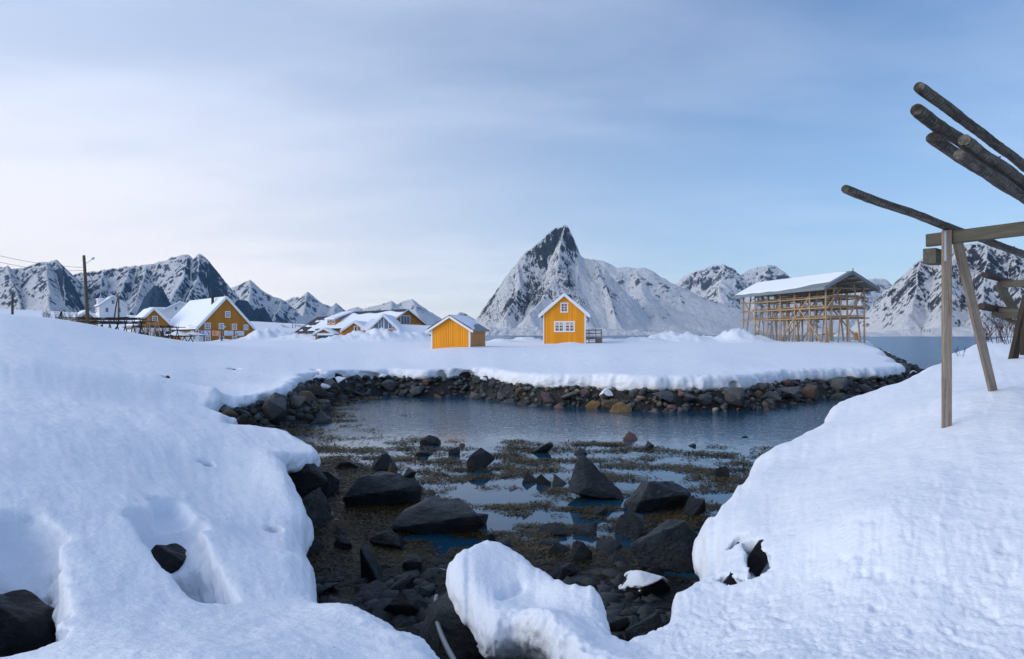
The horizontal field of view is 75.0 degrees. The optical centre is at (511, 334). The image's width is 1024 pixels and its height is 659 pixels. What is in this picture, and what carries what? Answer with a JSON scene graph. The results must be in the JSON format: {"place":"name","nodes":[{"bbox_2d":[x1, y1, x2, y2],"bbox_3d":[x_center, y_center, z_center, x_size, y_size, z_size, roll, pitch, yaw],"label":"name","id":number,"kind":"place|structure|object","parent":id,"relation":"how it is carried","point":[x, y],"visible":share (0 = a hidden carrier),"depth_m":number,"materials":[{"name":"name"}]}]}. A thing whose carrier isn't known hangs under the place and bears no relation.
{"place":"outdoors","nodes":[
{"label":"outdoors","id":0,"kind":"place"},
{"bbox_2d":[0,260,89,311],"bbox_3d":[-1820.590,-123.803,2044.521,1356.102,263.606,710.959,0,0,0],"label":"mountain wall","id":1,"kind":"structure","parent":0,"point":[49,288],"depth_m":2082.78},
{"bbox_2d":[136,284,170,314],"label":"dark crag","id":2,"kind":"structure","parent":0,"point":[155,296],"depth_m":1886.18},
{"bbox_2d":[73,254,239,314],"bbox_3d":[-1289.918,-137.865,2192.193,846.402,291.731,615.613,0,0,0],"label":"mountain ridge","id":3,"kind":"structure","parent":0,"point":[186,278],"depth_m":2270.61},
{"bbox_2d":[235,299,272,321],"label":"dark crag","id":4,"kind":"structure","parent":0,"point":[248,311],"depth_m":2293.50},
{"bbox_2d":[231,280,306,323],"bbox_3d":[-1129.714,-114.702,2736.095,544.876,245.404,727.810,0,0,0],"label":"shoulder mountain","id":5,"kind":"structure","parent":0,"point":[255,296],"depth_m":2845.81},
{"bbox_2d":[290,292,344,322],"bbox_3d":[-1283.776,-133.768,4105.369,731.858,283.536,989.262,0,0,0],"label":"pyramid mountain","id":6,"kind":"structure","parent":0,"point":[308,307],"depth_m":4155.81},
{"bbox_2d":[286,297,474,325],"bbox_3d":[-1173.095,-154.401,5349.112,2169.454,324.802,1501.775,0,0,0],"label":"distant mountain chain","id":7,"kind":"object","parent":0,"point":[425,315],"visible":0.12,"depth_m":5498.01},
{"bbox_2d":[0,309,896,362],"bbox_3d":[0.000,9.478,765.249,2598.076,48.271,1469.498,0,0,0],"label":"snow field","id":8,"kind":"structure","parent":0,"point":[271,337],"depth_m":81.75,"materials":[{"name":"snow"}]},
{"bbox_2d":[69,310,100,325],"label":"cabin","id":9,"kind":"object","parent":8,"relation":"on","point":[81,313],"visible":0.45,"depth_m":105.14,"materials":[{"name":"white paint"}]},
{"bbox_2d":[80,255,94,323],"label":"utility pole","id":10,"kind":"object","parent":8,"relation":"on","point":[86,292],"visible":0.95,"depth_m":57.90,"materials":[{"name":"brown wood"}]},
{"bbox_2d":[56,317,155,332],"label":"drying rack","id":11,"kind":"object","parent":8,"relation":"on","point":[101,322],"visible":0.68,"depth_m":71.14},
{"bbox_2d":[94,294,127,317],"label":"white house","id":12,"kind":"structure","parent":8,"relation":"on","point":[105,307],"depth_m":187.94,"materials":[{"name":"paint"}]},
{"bbox_2d":[125,307,172,338],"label":"boathouse","id":13,"kind":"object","parent":8,"relation":"on","point":[153,313],"visible":0.45,"depth_m":130.22,"materials":[{"name":"paint"}]},
{"bbox_2d":[144,317,160,336],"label":"pole tripods","id":14,"kind":"object","parent":8,"relation":"on","point":[148,323],"visible":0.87,"depth_m":91.61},
{"bbox_2d":[122,325,185,339],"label":"drying rack","id":15,"kind":"object","parent":8,"relation":"on","point":[158,326],"visible":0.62,"depth_m":94.89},
{"bbox_2d":[148,301,185,318],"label":"roof","id":16,"kind":"structure","parent":8,"relation":"on","point":[171,311],"depth_m":206.05,"materials":[{"name":"paint"}]},
{"bbox_2d":[162,331,198,341],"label":"drying rack","id":17,"kind":"object","parent":8,"relation":"on","point":[181,334],"visible":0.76,"depth_m":99.68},
{"bbox_2d":[182,332,204,341],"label":"white hut","id":18,"kind":"object","parent":8,"relation":"on","point":[199,338],"visible":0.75,"depth_m":108.27,"materials":[{"name":"paint"}]},
{"bbox_2d":[170,296,255,341],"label":"ochre house","id":19,"kind":"structure","parent":8,"relation":"on","point":[217,313],"depth_m":124.69,"materials":[{"name":"paint"}]},
{"bbox_2d":[313,327,338,339],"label":"house","id":20,"kind":"structure","parent":8,"relation":"on","point":[323,332],"depth_m":103.91,"materials":[{"name":"paint"}]},
{"bbox_2d":[295,309,430,335],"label":"lodge","id":21,"kind":"structure","parent":8,"relation":"on","point":[347,322],"depth_m":130.69,"materials":[{"name":"orange paint"}]},
{"bbox_2d":[426,314,489,348],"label":"yellow shed","id":22,"kind":"structure","parent":8,"relation":"on","point":[450,330],"depth_m":63.32,"materials":[{"name":"paint"}]},
{"bbox_2d":[538,293,589,343],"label":"yellow house","id":23,"kind":"structure","parent":8,"relation":"on","point":[563,316],"depth_m":78.96,"materials":[{"name":"paint"}]},
{"bbox_2d":[554,321,563,331],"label":"window","id":24,"kind":"structure","parent":23,"relation":"in","point":[557,324],"depth_m":79.03,"materials":[{"name":"white paint"}]},
{"bbox_2d":[564,321,574,331],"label":"window","id":25,"kind":"structure","parent":23,"relation":"in","point":[567,323],"depth_m":78.89,"materials":[{"name":"white paint"}]},
{"bbox_2d":[586,329,601,342],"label":"timber porch","id":26,"kind":"object","parent":8,"relation":"on","point":[598,340],"visible":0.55,"depth_m":79.60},
{"bbox_2d":[732,268,879,342],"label":"roofed drying rack","id":27,"kind":"object","parent":8,"relation":"on","point":[824,288],"visible":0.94,"depth_m":87.49,"materials":[{"name":"brown wood"}]},
{"bbox_2d":[0,314,1023,658],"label":"snow ground","id":28,"kind":"structure","parent":0,"point":[884,522],"depth_m":6.87,"materials":[{"name":"snow"}]},
{"bbox_2d":[0,589,55,656],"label":"rock","id":29,"kind":"object","parent":28,"relation":"on","point":[27,623],"visible":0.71,"depth_m":4.93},
{"bbox_2d":[151,543,185,573],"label":"rock","id":30,"kind":"object","parent":28,"relation":"on","point":[170,558],"visible":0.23,"depth_m":6.86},
{"bbox_2d":[336,459,363,468],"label":"rock","id":31,"kind":"object","parent":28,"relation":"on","point":[344,463],"visible":0.68,"depth_m":19.76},
{"bbox_2d":[419,435,440,445],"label":"rock","id":32,"kind":"object","parent":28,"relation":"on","point":[429,440],"visible":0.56,"depth_m":24.00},
{"bbox_2d":[723,572,736,584],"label":"rock","id":33,"kind":"object","parent":28,"relation":"on","point":[729,580],"visible":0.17,"depth_m":6.56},
{"bbox_2d":[747,539,767,576],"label":"rock","id":34,"kind":"object","parent":28,"relation":"on","point":[757,560],"visible":0.59,"depth_m":7.07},
{"bbox_2d":[923,221,1023,427],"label":"drying rack","id":35,"kind":"object","parent":28,"relation":"on","point":[945,240],"visible":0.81,"depth_m":8.98,"materials":[{"name":"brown wood"}]},
{"bbox_2d":[841,185,1023,257],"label":"log","id":36,"kind":"object","parent":35,"relation":"on","point":[856,193],"visible":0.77,"depth_m":8.08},
{"bbox_2d":[953,149,1023,202],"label":"log","id":37,"kind":"object","parent":35,"relation":"on","point":[974,165],"visible":1,"depth_m":7.16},
{"bbox_2d":[958,134,1023,189],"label":"log","id":38,"kind":"object","parent":37,"relation":"on","point":[974,148],"visible":0.98,"depth_m":7.17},
{"bbox_2d":[926,132,1023,203],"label":"log","id":39,"kind":"object","parent":38,"relation":"on","point":[942,144],"visible":0.36,"depth_m":7.08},
{"bbox_2d":[910,104,1006,177],"bbox_3d":[6.760,-2.331,9.265,7.003,0.186,0.180,0,0,-42],"label":"log","id":40,"kind":"object","parent":39,"relation":"on","point":[927,118],"visible":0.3,"depth_m":7.27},
{"bbox_2d":[983,298,1013,342],"bbox_3d":[18.967,-0.515,25.820,1.176,1.875,1.378,0,0,23],"label":"bare shrub","id":41,"kind":"object","parent":28,"relation":"on","point":[998,327],"visible":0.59,"depth_m":25.98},
{"bbox_2d":[978,272,1023,358],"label":"drying rack","id":42,"kind":"object","parent":28,"relation":"on","point":[1010,311],"visible":0.87,"depth_m":18.00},
{"bbox_2d":[0,0,1023,334],"label":"sky","id":43,"kind":"structure","parent":0,"point":[363,154],"materials":[{"name":"blue"}]},
{"bbox_2d":[218,348,910,640],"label":"shore ground","id":44,"kind":"structure","parent":0,"point":[316,506],"depth_m":37.16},
{"bbox_2d":[222,409,238,418],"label":"rock","id":45,"kind":"object","parent":44,"relation":"on","point":[230,413],"visible":0.42,"depth_m":25.02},
{"bbox_2d":[237,415,260,426],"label":"rock","id":46,"kind":"object","parent":44,"relation":"on","point":[243,420],"visible":0.09,"depth_m":23.69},
{"bbox_2d":[261,398,285,421],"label":"rock","id":47,"kind":"object","parent":44,"relation":"on","point":[275,408],"visible":0.88,"depth_m":27.66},
{"bbox_2d":[290,395,305,407],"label":"rock","id":48,"kind":"object","parent":44,"relation":"on","point":[299,400],"visible":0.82,"depth_m":29.94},
{"bbox_2d":[298,391,316,400],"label":"rock","id":49,"kind":"object","parent":44,"relation":"on","point":[308,395],"visible":0.73,"depth_m":30.76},
{"bbox_2d":[288,463,327,497],"bbox_3d":[-4.300,3.051,13.553,0.885,0.822,0.779,0,0,-36],"label":"rock","id":50,"kind":"object","parent":44,"relation":"on","point":[308,478],"visible":0.55,"depth_m":13.41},
{"bbox_2d":[307,538,324,554],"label":"rock","id":51,"kind":"object","parent":44,"relation":"on","point":[316,546],"visible":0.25,"depth_m":12.21,"materials":[{"name":"stone"}]},
{"bbox_2d":[308,384,325,396],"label":"rock","id":52,"kind":"object","parent":44,"relation":"on","point":[317,391],"visible":0.72,"depth_m":35.16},
{"bbox_2d":[316,410,331,422],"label":"rock","id":53,"kind":"object","parent":44,"relation":"on","point":[322,416],"visible":0.69,"depth_m":30.23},
{"bbox_2d":[320,471,339,495],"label":"rock","id":54,"kind":"object","parent":44,"relation":"on","point":[332,484],"visible":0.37,"depth_m":16.71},
{"bbox_2d":[321,582,340,592],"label":"rock","id":55,"kind":"object","parent":44,"relation":"on","point":[327,586],"visible":0.38,"depth_m":10.23,"materials":[{"name":"stone"}]},
{"bbox_2d":[324,595,354,605],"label":"rock","id":56,"kind":"object","parent":44,"relation":"on","point":[331,599],"visible":0.22,"depth_m":8.86,"materials":[{"name":"stone"}]},
{"bbox_2d":[333,535,351,550],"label":"rock","id":57,"kind":"object","parent":44,"relation":"on","point":[341,542],"visible":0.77,"depth_m":12.34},
{"bbox_2d":[360,542,381,581],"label":"rock","id":58,"kind":"object","parent":44,"relation":"on","point":[371,570],"visible":0.54,"depth_m":10.72,"materials":[{"name":"stone"}]},
{"bbox_2d":[356,579,390,597],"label":"rock","id":59,"kind":"object","parent":44,"relation":"on","point":[377,587],"visible":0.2,"depth_m":10.04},
{"bbox_2d":[343,471,421,505],"bbox_3d":[-3.006,3.824,15.837,1.796,1.102,1.135,0,0,1],"label":"rock","id":60,"kind":"object","parent":44,"relation":"on","point":[384,487],"visible":0.85,"depth_m":15.42,"materials":[{"name":"stone"}]},
{"bbox_2d":[369,529,405,549],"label":"rock","id":61,"kind":"object","parent":44,"relation":"on","point":[389,538],"visible":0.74,"depth_m":12.49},
{"bbox_2d":[380,379,397,391],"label":"rock","id":62,"kind":"object","parent":44,"relation":"on","point":[390,385],"visible":0.98,"depth_m":43.81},
{"bbox_2d":[389,574,414,592],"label":"rock","id":63,"kind":"object","parent":44,"relation":"on","point":[406,582],"visible":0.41,"depth_m":10.20,"materials":[{"name":"stone"}]},
{"bbox_2d":[393,619,412,627],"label":"rock","id":64,"kind":"object","parent":44,"relation":"on","point":[402,623],"visible":0.4,"depth_m":8.46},
{"bbox_2d":[383,589,427,615],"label":"rock","id":65,"kind":"object","parent":44,"relation":"on","point":[408,602],"visible":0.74,"depth_m":8.88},
{"bbox_2d":[394,627,420,635],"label":"rock","id":66,"kind":"object","parent":44,"relation":"on","point":[414,630],"visible":0.22,"depth_m":7.80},
{"bbox_2d":[402,554,422,571],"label":"rock","id":67,"kind":"object","parent":44,"relation":"on","point":[412,561],"visible":0.65,"depth_m":11.23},
{"bbox_2d":[410,386,424,394],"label":"rock","id":68,"kind":"object","parent":44,"relation":"on","point":[415,390],"visible":1,"depth_m":42.73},
{"bbox_2d":[416,586,431,597],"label":"rock","id":69,"kind":"object","parent":44,"relation":"on","point":[421,590],"visible":0.57,"depth_m":10.01,"materials":[{"name":"stone"}]},
{"bbox_2d":[391,496,484,533],"bbox_3d":[-1.334,3.857,13.669,1.846,1.007,1.448,-7,0,25],"label":"rock","id":70,"kind":"object","parent":44,"relation":"on","point":[433,515],"visible":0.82,"depth_m":13.30,"materials":[{"name":"stone"}]},
{"bbox_2d":[419,591,485,658],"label":"rock","id":71,"kind":"object","parent":44,"relation":"on","point":[460,639],"visible":0.41,"depth_m":6.34,"materials":[{"name":"stone"}]},
{"bbox_2d":[433,594,455,658],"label":"hose","id":72,"kind":"object","parent":71,"relation":"on","point":[448,650],"visible":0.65,"depth_m":5.93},
{"bbox_2d":[467,448,494,469],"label":"rock","id":73,"kind":"object","parent":44,"relation":"on","point":[479,458],"visible":0.75,"depth_m":19.82,"materials":[{"name":"stone"}]},
{"bbox_2d":[310,505,699,637],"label":"gully stones","id":74,"kind":"object","parent":44,"relation":"on","point":[608,594],"visible":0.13,"depth_m":9.82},
{"bbox_2d":[618,570,670,597],"bbox_3d":[2.021,3.860,10.315,0.695,0.506,0.862,0,-2,38],"label":"rock","id":75,"kind":"object","parent":74,"relation":"on","point":[638,583],"visible":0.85,"depth_m":10.06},
{"bbox_2d":[522,472,536,483],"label":"rock","id":76,"kind":"object","parent":44,"relation":"on","point":[529,478],"visible":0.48,"depth_m":18.01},
{"bbox_2d":[536,474,550,484],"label":"rock","id":77,"kind":"object","parent":44,"relation":"on","point":[541,479],"visible":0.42,"depth_m":17.75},
{"bbox_2d":[541,391,554,403],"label":"rock","id":78,"kind":"object","parent":44,"relation":"on","point":[546,397],"visible":1,"depth_m":37.29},
{"bbox_2d":[537,538,559,546],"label":"rock","id":79,"kind":"object","parent":44,"relation":"on","point":[547,541],"visible":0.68,"depth_m":12.68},
{"bbox_2d":[541,523,566,535],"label":"rock","id":80,"kind":"object","parent":44,"relation":"on","point":[558,529],"visible":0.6,"depth_m":13.34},
{"bbox_2d":[548,543,570,554],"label":"rock","id":81,"kind":"object","parent":44,"relation":"on","point":[557,548],"visible":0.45,"depth_m":12.13,"materials":[{"name":"stone"}]},
{"bbox_2d":[552,474,566,486],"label":"rock","id":82,"kind":"object","parent":44,"relation":"on","point":[558,481],"visible":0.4,"depth_m":17.65,"materials":[{"name":"stone"}]},
{"bbox_2d":[550,561,578,579],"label":"rock","id":83,"kind":"object","parent":44,"relation":"on","point":[561,570],"visible":0.73,"depth_m":10.93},
{"bbox_2d":[219,348,911,428],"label":"shore stones","id":84,"kind":"object","parent":44,"relation":"on","point":[297,413],"visible":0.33,"depth_m":37.47,"materials":[{"name":"stone"}]},
{"bbox_2d":[572,540,591,560],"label":"rock","id":85,"kind":"object","parent":44,"relation":"on","point":[581,551],"visible":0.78,"depth_m":11.77,"materials":[{"name":"stone"}]},
{"bbox_2d":[573,522,596,536],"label":"rock","id":86,"kind":"object","parent":44,"relation":"on","point":[588,530],"visible":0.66,"depth_m":13.30,"materials":[{"name":"stone"}]},
{"bbox_2d":[568,455,623,499],"bbox_3d":[1.948,3.537,16.448,1.237,1.159,0.970,-3,-6,-17],"label":"rock","id":87,"kind":"object","parent":44,"relation":"on","point":[589,478],"visible":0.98,"depth_m":16.13,"materials":[{"name":"stone"}]},
{"bbox_2d":[592,506,606,515],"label":"rock","id":88,"kind":"object","parent":44,"relation":"on","point":[599,511],"visible":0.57,"depth_m":14.71,"materials":[{"name":"stone"}]},
{"bbox_2d":[599,388,612,397],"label":"rock","id":89,"kind":"object","parent":44,"relation":"on","point":[605,393],"visible":1,"depth_m":36.32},
{"bbox_2d":[596,539,621,555],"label":"rock","id":90,"kind":"object","parent":44,"relation":"on","point":[609,545],"visible":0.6,"depth_m":12.34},
{"bbox_2d":[601,399,618,408],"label":"rock","id":91,"kind":"object","parent":44,"relation":"on","point":[607,404],"visible":0.61,"depth_m":35.49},
{"bbox_2d":[606,614,629,631],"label":"rock","id":92,"kind":"object","parent":44,"relation":"on","point":[617,623],"visible":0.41,"depth_m":8.35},
{"bbox_2d":[607,550,628,564],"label":"rock","id":93,"kind":"object","parent":44,"relation":"on","point":[615,556],"visible":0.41,"depth_m":11.61,"materials":[{"name":"stone"}]},
{"bbox_2d":[610,401,631,411],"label":"rock","id":94,"kind":"object","parent":44,"relation":"on","point":[619,406],"visible":0.53,"depth_m":34.36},
{"bbox_2d":[615,512,643,537],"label":"rock","id":95,"kind":"object","parent":44,"relation":"on","point":[630,524],"visible":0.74,"depth_m":13.31,"materials":[{"name":"stone"}]},
{"bbox_2d":[624,610,663,640],"bbox_3d":[1.623,3.649,8.082,0.498,0.426,0.468,-17,22,-1],"label":"rock","id":96,"kind":"object","parent":44,"relation":"on","point":[649,623],"visible":0.4,"depth_m":7.99,"materials":[{"name":"stone"}]},
{"bbox_2d":[645,566,663,574],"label":"rock","id":97,"kind":"object","parent":44,"relation":"on","point":[655,570],"visible":0.4,"depth_m":11.05,"materials":[{"name":"stone"}]},
{"bbox_2d":[623,480,690,512],"bbox_3d":[3.370,3.807,15.432,1.644,0.954,1.002,0,0,-22],"label":"rock","id":98,"kind":"object","parent":44,"relation":"on","point":[647,496],"visible":0.78,"depth_m":15.03,"materials":[{"name":"stone"}]},
{"bbox_2d":[630,519,697,572],"bbox_3d":[2.742,3.862,11.713,1.417,1.093,1.111,-4,3,-34],"label":"rock","id":99,"kind":"object","parent":44,"relation":"on","point":[665,545],"visible":0.75,"depth_m":11.42,"materials":[{"name":"stone"}]},
{"bbox_2d":[653,391,676,401],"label":"rock","id":100,"kind":"object","parent":44,"relation":"on","point":[669,396],"visible":1,"depth_m":34.86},
{"bbox_2d":[675,553,693,572],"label":"rock","id":101,"kind":"object","parent":44,"relation":"on","point":[684,563],"visible":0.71,"depth_m":11.20,"materials":[{"name":"stone"}]},
{"bbox_2d":[681,497,705,517],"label":"rock","id":102,"kind":"object","parent":44,"relation":"on","point":[693,507],"visible":0.68,"depth_m":14.59,"materials":[{"name":"stone"}]},
{"bbox_2d":[697,394,712,404],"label":"rock","id":103,"kind":"object","parent":44,"relation":"on","point":[705,399],"visible":0.96,"depth_m":34.97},
{"bbox_2d":[714,466,728,477],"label":"rock","id":104,"kind":"object","parent":44,"relation":"on","point":[723,471],"visible":0.7,"depth_m":18.68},
{"bbox_2d":[723,387,745,405],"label":"rock","id":105,"kind":"object","parent":44,"relation":"on","point":[735,396],"visible":1,"depth_m":35.01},
{"bbox_2d":[765,391,781,399],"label":"rock","id":106,"kind":"object","parent":44,"relation":"on","point":[772,395],"visible":0.96,"depth_m":37.12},
{"bbox_2d":[780,386,799,399],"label":"rock","id":107,"kind":"object","parent":44,"relation":"on","point":[794,391],"visible":0.78,"depth_m":38.48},
{"bbox_2d":[801,385,818,400],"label":"rock","id":108,"kind":"object","parent":44,"relation":"on","point":[811,392],"visible":0.74,"depth_m":40.07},
{"bbox_2d":[830,378,849,391],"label":"rock","id":109,"kind":"object","parent":44,"relation":"on","point":[840,384],"visible":0.98,"depth_m":42.52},
{"bbox_2d":[475,225,659,335],"bbox_3d":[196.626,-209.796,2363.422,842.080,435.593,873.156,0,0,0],"label":"mountain peak","id":110,"kind":"structure","parent":0,"point":[550,267],"depth_m":2434.98,"materials":[{"name":"snow"}]},
{"bbox_2d":[287,335,1012,588],"bbox_3d":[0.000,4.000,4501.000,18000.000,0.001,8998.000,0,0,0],"label":"water","id":111,"kind":"structure","parent":0,"point":[484,424],"depth_m":26.09,"materials":[{"name":"liquid"}]},
{"bbox_2d":[370,452,396,471],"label":"rock","id":112,"kind":"object","parent":111,"relation":"in","point":[383,461],"visible":0.85,"depth_m":19.43,"materials":[{"name":"stone"}]},
{"bbox_2d":[250,384,773,625],"bbox_3d":[-4.537,3.360,25.009,19.733,1.273,33.408,0,0,-43],"label":"seaweed","id":113,"kind":"object","parent":111,"relation":"on","point":[666,598],"visible":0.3,"depth_m":15.12,"materials":[{"name":"plant"}]},
{"bbox_2d":[532,442,553,452],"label":"rock","id":114,"kind":"object","parent":111,"relation":"in","point":[548,446],"visible":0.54,"depth_m":22.40,"materials":[{"name":"stone"}]},
{"bbox_2d":[591,259,753,334],"bbox_3d":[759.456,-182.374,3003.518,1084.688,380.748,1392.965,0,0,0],"label":"white mountain","id":115,"kind":"structure","parent":0,"point":[666,305],"depth_m":2842.29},
{"bbox_2d":[676,264,891,334],"bbox_3d":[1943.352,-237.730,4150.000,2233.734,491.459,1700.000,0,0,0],"label":"jagged mountain range","id":116,"kind":"structure","parent":0,"point":[722,283],"depth_m":4369.68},
{"bbox_2d":[833,243,1023,336],"bbox_3d":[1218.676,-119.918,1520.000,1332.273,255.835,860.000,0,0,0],"label":"steep mountain","id":117,"kind":"structure","parent":0,"point":[908,303],"depth_m":1585.93,"materials":[{"name":"snow"}]},
{"bbox_2d":[913,82,1023,171],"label":"log","id":118,"kind":"object","parent":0,"point":[940,102],"visible":1,"depth_m":8.81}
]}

